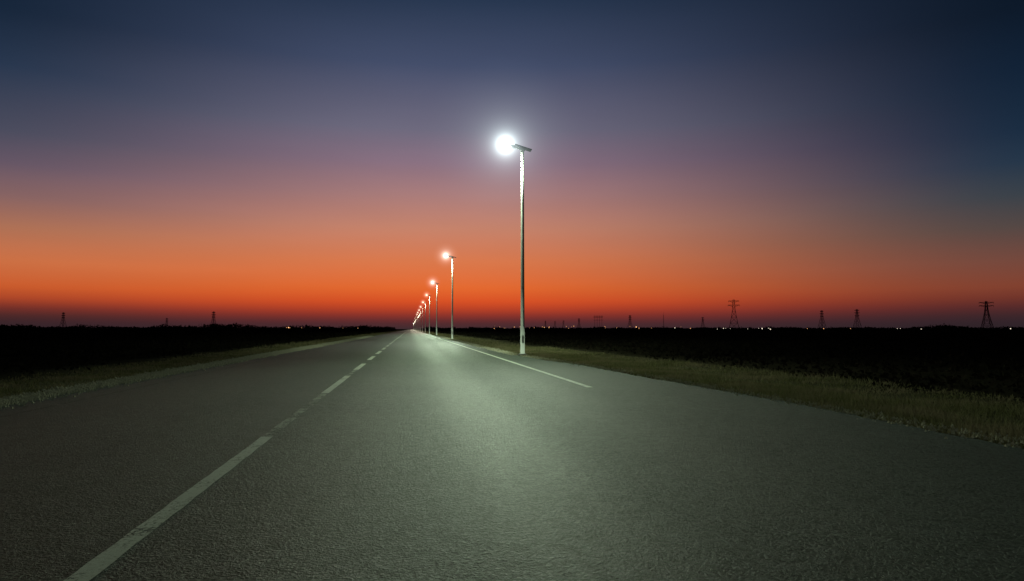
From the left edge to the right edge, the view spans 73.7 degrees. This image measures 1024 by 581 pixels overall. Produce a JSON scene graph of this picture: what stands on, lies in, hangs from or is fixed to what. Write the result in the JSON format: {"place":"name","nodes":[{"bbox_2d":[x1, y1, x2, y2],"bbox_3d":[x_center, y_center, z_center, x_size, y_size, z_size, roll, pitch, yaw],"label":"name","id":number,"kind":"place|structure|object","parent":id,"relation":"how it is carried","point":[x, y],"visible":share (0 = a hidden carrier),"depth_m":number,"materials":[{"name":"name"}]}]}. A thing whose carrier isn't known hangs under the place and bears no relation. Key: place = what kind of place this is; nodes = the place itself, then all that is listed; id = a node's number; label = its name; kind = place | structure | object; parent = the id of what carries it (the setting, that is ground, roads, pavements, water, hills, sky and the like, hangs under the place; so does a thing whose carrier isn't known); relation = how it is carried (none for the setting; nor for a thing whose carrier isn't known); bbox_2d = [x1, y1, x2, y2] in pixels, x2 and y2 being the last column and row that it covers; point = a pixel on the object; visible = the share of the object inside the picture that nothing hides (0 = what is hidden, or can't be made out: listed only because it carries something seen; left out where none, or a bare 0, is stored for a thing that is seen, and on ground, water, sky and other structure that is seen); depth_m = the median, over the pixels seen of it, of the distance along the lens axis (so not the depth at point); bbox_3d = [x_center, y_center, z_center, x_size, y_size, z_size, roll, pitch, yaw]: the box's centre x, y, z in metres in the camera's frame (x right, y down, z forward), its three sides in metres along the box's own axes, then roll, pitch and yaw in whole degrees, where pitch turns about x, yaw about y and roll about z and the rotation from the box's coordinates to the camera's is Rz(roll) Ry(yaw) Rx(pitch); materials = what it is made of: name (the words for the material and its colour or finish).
{"place":"outdoors","nodes":[
{"label":"outdoors","id":0,"kind":"place"},
{"bbox_2d":[0,329,1023,580],"bbox_3d":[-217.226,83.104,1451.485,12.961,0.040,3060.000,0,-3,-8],"label":"road","id":1,"kind":"structure","parent":0,"point":[412,455],"depth_m":5.25,"materials":[{"name":"grey asphalt"}]},
{"bbox_2d":[19,347,324,412],"bbox_3d":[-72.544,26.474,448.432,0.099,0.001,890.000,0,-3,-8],"label":"faded edge line marking","id":2,"kind":"object","parent":1,"relation":"on","point":[133,388],"visible":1,"depth_m":12.65,"materials":[{"name":"paint"}]},
{"bbox_2d":[64,331,406,580],"bbox_3d":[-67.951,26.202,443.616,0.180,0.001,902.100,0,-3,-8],"label":"line marking","id":3,"kind":"object","parent":1,"relation":"on","point":[102,561],"visible":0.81,"depth_m":4.25,"materials":[{"name":"paint"}]},
{"bbox_2d":[263,370,356,436],"bbox_3d":[-3.558,1.925,13.435,0.130,0.001,12.200,0,-3,-8],"label":"worn centre line marking","id":4,"kind":"object","parent":1,"relation":"on","point":[289,419],"visible":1,"depth_m":9.21,"materials":[{"name":"paint"}]},
{"bbox_2d":[420,332,590,386],"bbox_3d":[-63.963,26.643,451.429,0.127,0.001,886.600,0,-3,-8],"label":"edge line marking","id":5,"kind":"object","parent":1,"relation":"on","point":[584,385],"visible":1,"depth_m":19.21,"materials":[{"name":"paint"}]},
{"bbox_2d":[0,336,1023,450],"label":"gravel shoulder","id":6,"kind":"object","parent":1,"relation":"on","point":[24,399],"visible":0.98,"depth_m":14.01},
{"bbox_2d":[0,329,1023,448],"bbox_3d":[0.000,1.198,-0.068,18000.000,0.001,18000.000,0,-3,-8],"label":"ground","id":7,"kind":"structure","parent":0,"point":[967,372],"depth_m":26.92,"materials":[{"name":"green plant"}]},
{"bbox_2d":[211,311,215,323],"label":"electricity pylon","id":8,"kind":"object","parent":7,"relation":"on","point":[214,314],"visible":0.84,"depth_m":1510.20,"materials":[{"name":"metal"}]},
{"bbox_2d":[424,302,425,332],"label":"street lamp","id":9,"kind":"object","parent":7,"relation":"on","point":[425,317],"visible":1,"depth_m":210.18,"materials":[{"name":"metal"}]},
{"bbox_2d":[428,295,430,333],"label":"street lamp","id":10,"kind":"object","parent":7,"relation":"on","point":[429,314],"visible":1,"depth_m":165.73,"materials":[{"name":"metal"}]},
{"bbox_2d":[432,282,438,335],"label":"street lamp","id":11,"kind":"object","parent":7,"relation":"on","point":[436,313],"visible":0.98,"depth_m":121.25,"materials":[{"name":"metal"}]},
{"bbox_2d":[444,255,455,338],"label":"street lamp","id":12,"kind":"object","parent":7,"relation":"on","point":[452,296],"visible":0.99,"depth_m":76.86,"materials":[{"name":"metal"}]},
{"bbox_2d":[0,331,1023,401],"bbox_3d":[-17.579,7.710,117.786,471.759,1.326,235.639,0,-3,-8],"label":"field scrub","id":13,"kind":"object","parent":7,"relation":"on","point":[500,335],"visible":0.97,"depth_m":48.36,"materials":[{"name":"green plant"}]},
{"bbox_2d":[0,332,1023,448],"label":"verge grass","id":14,"kind":"structure","parent":7,"relation":"on","point":[927,413],"depth_m":14.13,"materials":[{"name":"green plant"}]},
{"bbox_2d":[0,322,1023,330],"bbox_3d":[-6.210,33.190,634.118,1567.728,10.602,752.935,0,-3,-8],"label":"distant treeline","id":15,"kind":"object","parent":7,"relation":"on","point":[207,327],"visible":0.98,"depth_m":522.79,"materials":[{"name":"black plant"}]},
{"bbox_2d":[502,142,531,355],"bbox_3d":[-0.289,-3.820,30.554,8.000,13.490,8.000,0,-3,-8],"label":"street lamp","id":16,"kind":"object","parent":7,"relation":"on","point":[522,327],"visible":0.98,"depth_m":30.50,"materials":[{"name":"metal"}]},
{"bbox_2d":[728,300,739,327],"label":"electricity pylon","id":17,"kind":"object","parent":7,"relation":"on","point":[734,301],"visible":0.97,"depth_m":901.81,"materials":[{"name":"metal"}]},
{"bbox_2d":[818,310,826,327],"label":"electricity pylon","id":18,"kind":"object","parent":7,"relation":"on","point":[822,313],"visible":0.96,"depth_m":1419.96,"materials":[{"name":"metal"}]},
{"bbox_2d":[853,309,861,327],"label":"electricity pylon","id":19,"kind":"object","parent":7,"relation":"on","point":[856,315],"visible":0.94,"depth_m":1337.19,"materials":[{"name":"metal"}]},
{"bbox_2d":[979,301,993,327],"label":"electricity pylon","id":20,"kind":"object","parent":7,"relation":"on","point":[986,309],"visible":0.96,"depth_m":951.72,"materials":[{"name":"metal"}]},
{"bbox_2d":[0,0,1023,328],"label":"sky","id":21,"kind":"structure","parent":0,"point":[269,163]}
]}

